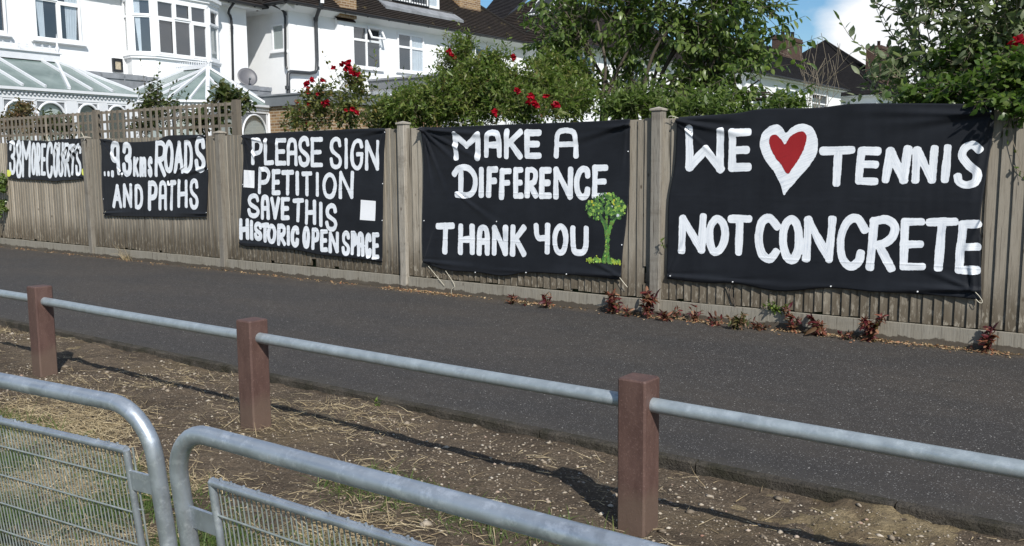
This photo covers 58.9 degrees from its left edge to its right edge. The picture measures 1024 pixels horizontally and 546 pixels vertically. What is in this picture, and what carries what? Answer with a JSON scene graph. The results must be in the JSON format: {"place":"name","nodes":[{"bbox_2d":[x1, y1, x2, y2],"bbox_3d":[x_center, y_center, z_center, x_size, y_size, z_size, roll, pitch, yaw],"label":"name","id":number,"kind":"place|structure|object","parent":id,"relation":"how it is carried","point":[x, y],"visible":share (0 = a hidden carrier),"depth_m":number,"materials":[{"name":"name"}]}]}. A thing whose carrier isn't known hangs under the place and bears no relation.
{"place":"outdoors","nodes":[
{"label":"outdoors","id":0,"kind":"place"},
{"bbox_2d":[0,236,1018,332],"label":"garden ground","id":1,"kind":"structure","parent":0,"point":[574,290],"depth_m":9.12,"materials":[{"name":"soil"}]},
{"bbox_2d":[0,35,139,142],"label":"conservatory","id":2,"kind":"object","parent":1,"relation":"on","point":[46,80],"visible":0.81,"depth_m":18.70,"materials":[{"name":"white glass"}]},
{"bbox_2d":[2,97,35,142],"bbox_3d":[-9.511,-2.243,17.570,0.107,2.280,0.609,4,8,31],"label":"arched window","id":3,"kind":"structure","parent":2,"relation":"in","point":[7,101],"depth_m":17.38,"materials":[{"name":"white glass"}]},
{"bbox_2d":[36,99,66,140],"bbox_3d":[-9.165,-2.315,18.136,0.107,2.280,0.638,4,8,31],"label":"arched window","id":4,"kind":"structure","parent":2,"relation":"in","point":[56,105],"depth_m":18.05,"materials":[{"name":"white glass"}]},
{"bbox_2d":[77,101,98,138],"bbox_3d":[-8.750,-2.401,18.814,0.107,2.280,0.494,4,8,31],"label":"arched window","id":5,"kind":"structure","parent":2,"relation":"in","point":[84,107],"depth_m":18.72,"materials":[{"name":"white glass"}]},
{"bbox_2d":[107,103,127,138],"bbox_3d":[-8.399,-2.474,19.387,0.107,2.280,0.486,4,8,31],"label":"arched window","id":6,"kind":"structure","parent":2,"relation":"in","point":[110,106],"depth_m":19.32,"materials":[{"name":"white glass"}]},
{"bbox_2d":[0,0,271,134],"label":"white house","id":7,"kind":"structure","parent":1,"relation":"on","point":[94,36],"depth_m":22.91,"materials":[{"name":"paint"}]},
{"bbox_2d":[0,0,12,37],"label":"window","id":8,"kind":"structure","parent":7,"relation":"in","point":[3,22],"depth_m":20.44,"materials":[{"name":"plastic"}]},
{"bbox_2d":[31,0,86,46],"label":"window","id":9,"kind":"structure","parent":7,"relation":"in","point":[51,18],"depth_m":21.54,"materials":[{"name":"plastic"}]},
{"bbox_2d":[111,58,122,71],"bbox_3d":[-9.989,-5.260,22.954,0.070,0.335,0.266,4,8,31],"label":"wall floodlight","id":10,"kind":"object","parent":7,"relation":"attached to","point":[117,64],"depth_m":22.93,"materials":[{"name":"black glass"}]},
{"bbox_2d":[237,68,256,84],"bbox_3d":[-7.697,-5.581,26.066,0.659,0.636,0.439,1,7,14],"label":"satellite dish","id":11,"kind":"object","parent":7,"relation":"attached to","point":[247,76],"visible":0.9,"depth_m":26.07,"materials":[{"name":"grey metal"}]},
{"bbox_2d":[135,52,270,137],"bbox_3d":[-7.676,-3.808,23.554,3.492,3.899,5.432,4,8,31],"label":"conservatory","id":12,"kind":"object","parent":1,"relation":"on","point":[198,80],"visible":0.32,"depth_m":22.40,"materials":[{"name":"white glass"}]},
{"bbox_2d":[141,113,167,136],"bbox_3d":[-8.327,-2.690,21.213,0.589,2.260,0.105,1,7,8],"label":"arched window","id":13,"kind":"structure","parent":12,"relation":"in","point":[154,132],"depth_m":21.16,"materials":[{"name":"white glass"}]},
{"bbox_2d":[176,109,202,134],"bbox_3d":[-7.537,-2.704,21.290,0.665,2.260,0.106,-3,7,-18],"label":"arched window","id":14,"kind":"structure","parent":12,"relation":"in","point":[177,125],"depth_m":21.19,"materials":[{"name":"white glass"}]},
{"bbox_2d":[211,111,231,134],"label":"arched window","id":15,"kind":"structure","parent":12,"relation":"in","point":[222,128],"depth_m":22.11,"materials":[{"name":"white glass"}]},
{"bbox_2d":[242,112,267,134],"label":"arched window","id":16,"kind":"structure","parent":12,"relation":"in","point":[252,123],"depth_m":23.09,"materials":[{"name":"white glass"}]},
{"bbox_2d":[279,51,384,131],"bbox_3d":[-2.299,-2.396,12.167,1.800,1.248,1.090,5,9,36],"label":"rose bush","id":17,"kind":"object","parent":1,"relation":"on","point":[348,108],"visible":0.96,"depth_m":12.23,"materials":[{"name":"green plant"}]},
{"bbox_2d":[257,90,441,132],"bbox_3d":[-5.031,-3.417,25.360,4.710,2.845,4.440,5,9,36],"label":"brick extension","id":18,"kind":"object","parent":1,"relation":"on","point":[275,102],"visible":0.12,"depth_m":23.17,"materials":[{"name":"brown brick"}]},
{"bbox_2d":[246,0,527,93],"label":"white house","id":19,"kind":"structure","parent":1,"relation":"on","point":[289,42],"depth_m":28.85,"materials":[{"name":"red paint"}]},
{"bbox_2d":[269,23,287,53],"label":"window","id":20,"kind":"structure","parent":19,"relation":"in","point":[277,30],"depth_m":26.95,"materials":[{"name":"plastic"}]},
{"bbox_2d":[354,25,385,71],"bbox_3d":[-4.594,-7.221,29.106,0.316,1.399,1.484,5,9,36],"label":"window","id":21,"kind":"structure","parent":19,"relation":"in","point":[367,39],"depth_m":29.19,"materials":[{"name":"plastic"}]},
{"bbox_2d":[395,32,425,74],"bbox_3d":[-3.435,-7.434,30.845,0.100,1.336,1.492,5,9,36],"label":"window","id":22,"kind":"structure","parent":19,"relation":"in","point":[410,48],"depth_m":30.81,"materials":[{"name":"plastic"}]},
{"bbox_2d":[475,47,493,60],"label":"window","id":23,"kind":"structure","parent":19,"relation":"in","point":[479,50],"depth_m":33.83,"materials":[{"name":"plastic"}]},
{"bbox_2d":[356,49,480,128],"bbox_3d":[-1.213,-2.291,11.797,1.962,1.333,0.994,5,9,36],"label":"garden shrub","id":24,"kind":"object","parent":1,"relation":"on","point":[409,102],"visible":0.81,"depth_m":11.54,"materials":[{"name":"green plant"}]},
{"bbox_2d":[367,71,535,125],"bbox_3d":[-1.802,-4.429,29.653,4.500,3.762,3.540,5,9,36],"label":"white extension","id":25,"kind":"object","parent":1,"relation":"on","point":[382,84],"visible":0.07,"depth_m":28.75,"materials":[{"name":"plastic"}]},
{"bbox_2d":[424,20,542,126],"bbox_3d":[-0.372,-2.473,11.540,2.085,1.566,1.189,5,9,36],"label":"garden shrub","id":26,"kind":"object","parent":1,"relation":"on","point":[491,83],"visible":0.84,"depth_m":11.39,"materials":[{"name":"green plant"}]},
{"bbox_2d":[446,48,560,123],"bbox_3d":[-0.125,-2.301,10.975,0.570,1.025,2.226,-4,8,-30],"label":"rose bush","id":27,"kind":"object","parent":1,"relation":"on","point":[536,105],"visible":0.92,"depth_m":10.40,"materials":[{"name":"red plant"}]},
{"bbox_2d":[490,39,603,123],"bbox_3d":[0.435,-2.285,11.020,1.398,1.274,1.936,0,7,7],"label":"garden shrub","id":28,"kind":"object","parent":1,"relation":"on","point":[569,88],"visible":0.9,"depth_m":10.91,"materials":[{"name":"green plant"}]},
{"bbox_2d":[486,0,705,122],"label":"white house","id":29,"kind":"structure","parent":1,"relation":"on","point":[507,11],"depth_m":37.89,"materials":[{"name":"paint"}]},
{"bbox_2d":[577,55,595,85],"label":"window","id":30,"kind":"structure","parent":29,"relation":"in","point":[578,58],"depth_m":37.42,"materials":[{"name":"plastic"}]},
{"bbox_2d":[517,0,827,120],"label":"leafy tree","id":31,"kind":"object","parent":1,"relation":"on","point":[708,35],"visible":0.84,"depth_m":10.81,"materials":[{"name":"green plant"}]},
{"bbox_2d":[590,74,813,120],"bbox_3d":[1.886,-1.718,9.250,0.858,0.708,2.518,-7,10,-44],"label":"garden shrub","id":32,"kind":"object","parent":1,"relation":"on","point":[632,103],"visible":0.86,"depth_m":9.37,"materials":[{"name":"green plant"}]},
{"bbox_2d":[698,29,850,114],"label":"white house","id":33,"kind":"structure","parent":1,"relation":"on","point":[770,80],"depth_m":53.19,"materials":[{"name":"paint"}]},
{"bbox_2d":[752,85,764,108],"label":"window","id":34,"kind":"structure","parent":33,"relation":"in","point":[753,102],"depth_m":46.82,"materials":[{"name":"plastic"}]},
{"bbox_2d":[774,87,795,107],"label":"window","id":35,"kind":"structure","parent":33,"relation":"in","point":[775,88],"depth_m":49.84,"materials":[{"name":"plastic"}]},
{"bbox_2d":[811,93,827,107],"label":"window","id":36,"kind":"structure","parent":33,"relation":"in","point":[823,100],"depth_m":54.69,"materials":[{"name":"plastic"}]},
{"bbox_2d":[782,33,852,107],"bbox_3d":[4.672,-3.007,13.923,0.776,1.343,1.221,-1,7,-6],"label":"bare shrub","id":37,"kind":"object","parent":1,"relation":"on","point":[819,84],"visible":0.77,"depth_m":13.69,"materials":[{"name":"brown plant"}]},
{"bbox_2d":[802,40,906,104],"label":"white house","id":38,"kind":"structure","parent":1,"relation":"on","point":[849,78],"depth_m":61.41,"materials":[{"name":"tile"}]},
{"bbox_2d":[833,0,1023,103],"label":"grey leaved shrub","id":39,"kind":"object","parent":1,"relation":"on","point":[1010,13],"visible":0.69,"depth_m":7.53,"materials":[{"name":"green plant"}]},
{"bbox_2d":[0,247,1023,525],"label":"path","id":40,"kind":"structure","parent":0,"point":[962,399],"depth_m":6.50,"materials":[{"name":"grey asphalt"}]},
{"bbox_2d":[108,245,137,261],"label":"dry grass tuft","id":41,"kind":"object","parent":40,"relation":"on","point":[124,258],"visible":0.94,"depth_m":13.72,"materials":[{"name":"plant"}]},
{"bbox_2d":[0,99,1023,355],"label":"wooden fence","id":42,"kind":"object","parent":40,"relation":"on","point":[58,213],"visible":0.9,"depth_m":9.83,"materials":[{"name":"brown wood"}]},
{"bbox_2d":[0,171,8,217],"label":"ivy plant","id":43,"kind":"object","parent":42,"relation":"attached to","point":[3,182],"visible":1,"depth_m":15.75,"materials":[{"name":"green plant"}]},
{"bbox_2d":[0,97,53,140],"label":"climbing plant","id":44,"kind":"object","parent":42,"relation":"attached to","point":[23,109],"visible":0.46,"depth_m":16.04,"materials":[{"name":"green plant"}]},
{"bbox_2d":[6,134,86,180],"bbox_3d":[-7.688,-1.890,14.887,2.670,0.764,0.045,5,9,36],"label":"protest banner","id":45,"kind":"object","parent":42,"relation":"attached to","point":[57,160],"visible":1,"depth_m":14.89,"materials":[{"name":"black fabric"}]},
{"bbox_2d":[40,107,80,138],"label":"climbing plant","id":46,"kind":"object","parent":42,"relation":"attached to","point":[61,121],"visible":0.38,"depth_m":14.98,"materials":[{"name":"green plant"}]},
{"bbox_2d":[99,135,207,216],"bbox_3d":[-5.226,-1.381,13.123,2.719,1.188,0.039,5,9,36],"label":"protest banner","id":47,"kind":"object","parent":42,"relation":"attached to","point":[166,176],"visible":1,"depth_m":13.06,"materials":[{"name":"black fabric"}]},
{"bbox_2d":[121,59,190,137],"bbox_3d":[-5.258,-2.570,13.465,1.873,1.278,0.535,5,9,36],"label":"climbing plant","id":48,"kind":"object","parent":42,"relation":"attached to","point":[151,101],"visible":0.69,"depth_m":13.51,"materials":[{"name":"green plant"}]},
{"bbox_2d":[188,78,257,134],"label":"climbing plant","id":49,"kind":"object","parent":42,"relation":"attached to","point":[222,94],"visible":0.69,"depth_m":12.54,"materials":[{"name":"green plant"}]},
{"bbox_2d":[239,128,385,262],"bbox_3d":[-2.543,-0.970,11.171,2.751,1.549,0.051,5,9,36],"label":"protest banner","id":50,"kind":"object","parent":42,"relation":"attached to","point":[320,192],"visible":1,"depth_m":11.07,"materials":[{"name":"black fabric"}]},
{"bbox_2d":[416,119,629,290],"bbox_3d":[0.020,-0.601,9.269,2.626,1.846,0.117,5,9,36],"label":"protest banner","id":51,"kind":"object","parent":42,"relation":"attached to","point":[510,199],"visible":1,"depth_m":9.20,"materials":[{"name":"black fabric"}]},
{"bbox_2d":[726,284,735,306],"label":"dry vine","id":52,"kind":"object","parent":42,"relation":"attached to","point":[732,296],"visible":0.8,"depth_m":8.01,"materials":[{"name":"beige plant"}]},
{"bbox_2d":[762,299,790,314],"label":"green weed","id":53,"kind":"object","parent":42,"relation":"attached to","point":[774,308],"visible":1,"depth_m":7.76,"materials":[{"name":"green plant"}]},
{"bbox_2d":[666,103,994,302],"bbox_3d":[2.468,-0.597,7.486,2.635,1.553,0.055,5,9,36],"label":"protest banner","id":54,"kind":"object","parent":42,"relation":"attached to","point":[880,197],"visible":1,"depth_m":7.39,"materials":[{"name":"black fabric"}]},
{"bbox_2d":[885,26,1023,178],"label":"ivy plant","id":55,"kind":"object","parent":42,"relation":"attached to","point":[1000,86],"visible":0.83,"depth_m":6.92,"materials":[{"name":"green plant"}]},
{"bbox_2d":[0,317,1023,540],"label":"kerb","id":56,"kind":"structure","parent":40,"relation":"on","point":[938,516],"depth_m":4.62,"materials":[{"name":"concrete"}]},
{"bbox_2d":[507,294,517,303],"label":"red weed","id":57,"kind":"object","parent":40,"relation":"on","point":[512,299],"visible":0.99,"depth_m":9.23,"materials":[{"name":"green plant"}]},
{"bbox_2d":[12,248,1021,357],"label":"leaf litter","id":58,"kind":"object","parent":40,"relation":"on","point":[784,330],"visible":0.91,"depth_m":8.31,"materials":[{"name":"brown plant"}]},
{"bbox_2d":[538,292,551,307],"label":"red weed","id":59,"kind":"object","parent":40,"relation":"on","point":[544,301],"visible":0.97,"depth_m":8.95,"materials":[{"name":"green plant"}]},
{"bbox_2d":[604,288,622,313],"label":"red weed","id":60,"kind":"object","parent":40,"relation":"on","point":[611,300],"visible":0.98,"depth_m":8.61,"materials":[{"name":"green plant"}]},
{"bbox_2d":[622,305,633,316],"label":"red weed","id":61,"kind":"object","parent":40,"relation":"on","point":[627,313],"visible":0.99,"depth_m":8.46,"materials":[{"name":"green plant"}]},
{"bbox_2d":[639,286,660,318],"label":"red weed","id":62,"kind":"object","parent":40,"relation":"on","point":[647,300],"visible":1,"depth_m":8.33,"materials":[{"name":"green plant"}]},
{"bbox_2d":[656,309,672,321],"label":"red weed","id":63,"kind":"object","parent":40,"relation":"on","point":[664,317],"visible":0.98,"depth_m":8.21,"materials":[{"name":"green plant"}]},
{"bbox_2d":[672,306,682,318],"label":"red weed","id":64,"kind":"object","parent":40,"relation":"on","point":[676,314],"visible":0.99,"depth_m":8.29,"materials":[{"name":"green plant"}]},
{"bbox_2d":[687,304,702,321],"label":"red weed","id":65,"kind":"object","parent":40,"relation":"on","point":[694,317],"visible":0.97,"depth_m":8.15,"materials":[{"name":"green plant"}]},
{"bbox_2d":[705,311,723,325],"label":"red weed","id":66,"kind":"object","parent":40,"relation":"on","point":[711,321],"visible":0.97,"depth_m":7.99,"materials":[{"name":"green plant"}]},
{"bbox_2d":[724,311,750,329],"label":"weed","id":67,"kind":"object","parent":40,"relation":"on","point":[735,322],"visible":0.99,"depth_m":7.75,"materials":[{"name":"green plant"}]},
{"bbox_2d":[749,316,770,330],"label":"red weed","id":68,"kind":"object","parent":40,"relation":"on","point":[758,327],"visible":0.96,"depth_m":7.76,"materials":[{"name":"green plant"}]},
{"bbox_2d":[782,301,801,331],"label":"red weed","id":69,"kind":"object","parent":40,"relation":"on","point":[793,323],"visible":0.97,"depth_m":7.65,"materials":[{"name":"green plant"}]},
{"bbox_2d":[805,313,826,336],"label":"red weed","id":70,"kind":"object","parent":40,"relation":"on","point":[817,326],"visible":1,"depth_m":7.47,"materials":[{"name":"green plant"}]},
{"bbox_2d":[837,330,853,339],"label":"red weed","id":71,"kind":"object","parent":40,"relation":"on","point":[849,334],"visible":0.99,"depth_m":7.31,"materials":[{"name":"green plant"}]},
{"bbox_2d":[858,312,887,341],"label":"red weed","id":72,"kind":"object","parent":40,"relation":"on","point":[870,332],"visible":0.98,"depth_m":7.21,"materials":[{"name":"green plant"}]},
{"bbox_2d":[977,322,999,353],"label":"red weed","id":73,"kind":"object","parent":40,"relation":"on","point":[987,341],"visible":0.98,"depth_m":6.77,"materials":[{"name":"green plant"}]},
{"bbox_2d":[0,325,1023,545],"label":"verge soil","id":74,"kind":"structure","parent":0,"point":[93,358],"depth_m":4.41,"materials":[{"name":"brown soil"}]},
{"bbox_2d":[0,372,177,545],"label":"crowd barrier","id":75,"kind":"object","parent":74,"relation":"on","point":[153,482],"visible":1,"depth_m":1.94,"materials":[{"name":"metal"}]},
{"bbox_2d":[0,396,626,545],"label":"grass","id":76,"kind":"structure","parent":74,"relation":"on","point":[147,506],"depth_m":3.81,"materials":[{"name":"green plant"}]},
{"bbox_2d":[169,425,667,545],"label":"crowd barrier","id":77,"kind":"object","parent":74,"relation":"on","point":[191,518],"visible":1,"depth_m":1.44,"materials":[{"name":"metal"}]},
{"bbox_2d":[0,284,1023,536],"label":"knee rail","id":78,"kind":"object","parent":74,"relation":"on","point":[638,402],"visible":0.98,"depth_m":3.59,"materials":[{"name":"grey metal"}]},
{"bbox_2d":[0,321,1023,545],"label":"straw","id":79,"kind":"object","parent":74,"relation":"on","point":[89,422],"visible":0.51,"depth_m":4.42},
{"bbox_2d":[480,0,1000,82],"label":"sky","id":80,"kind":"structure","parent":0,"point":[858,13],"materials":[{"name":"blue"}]}
]}

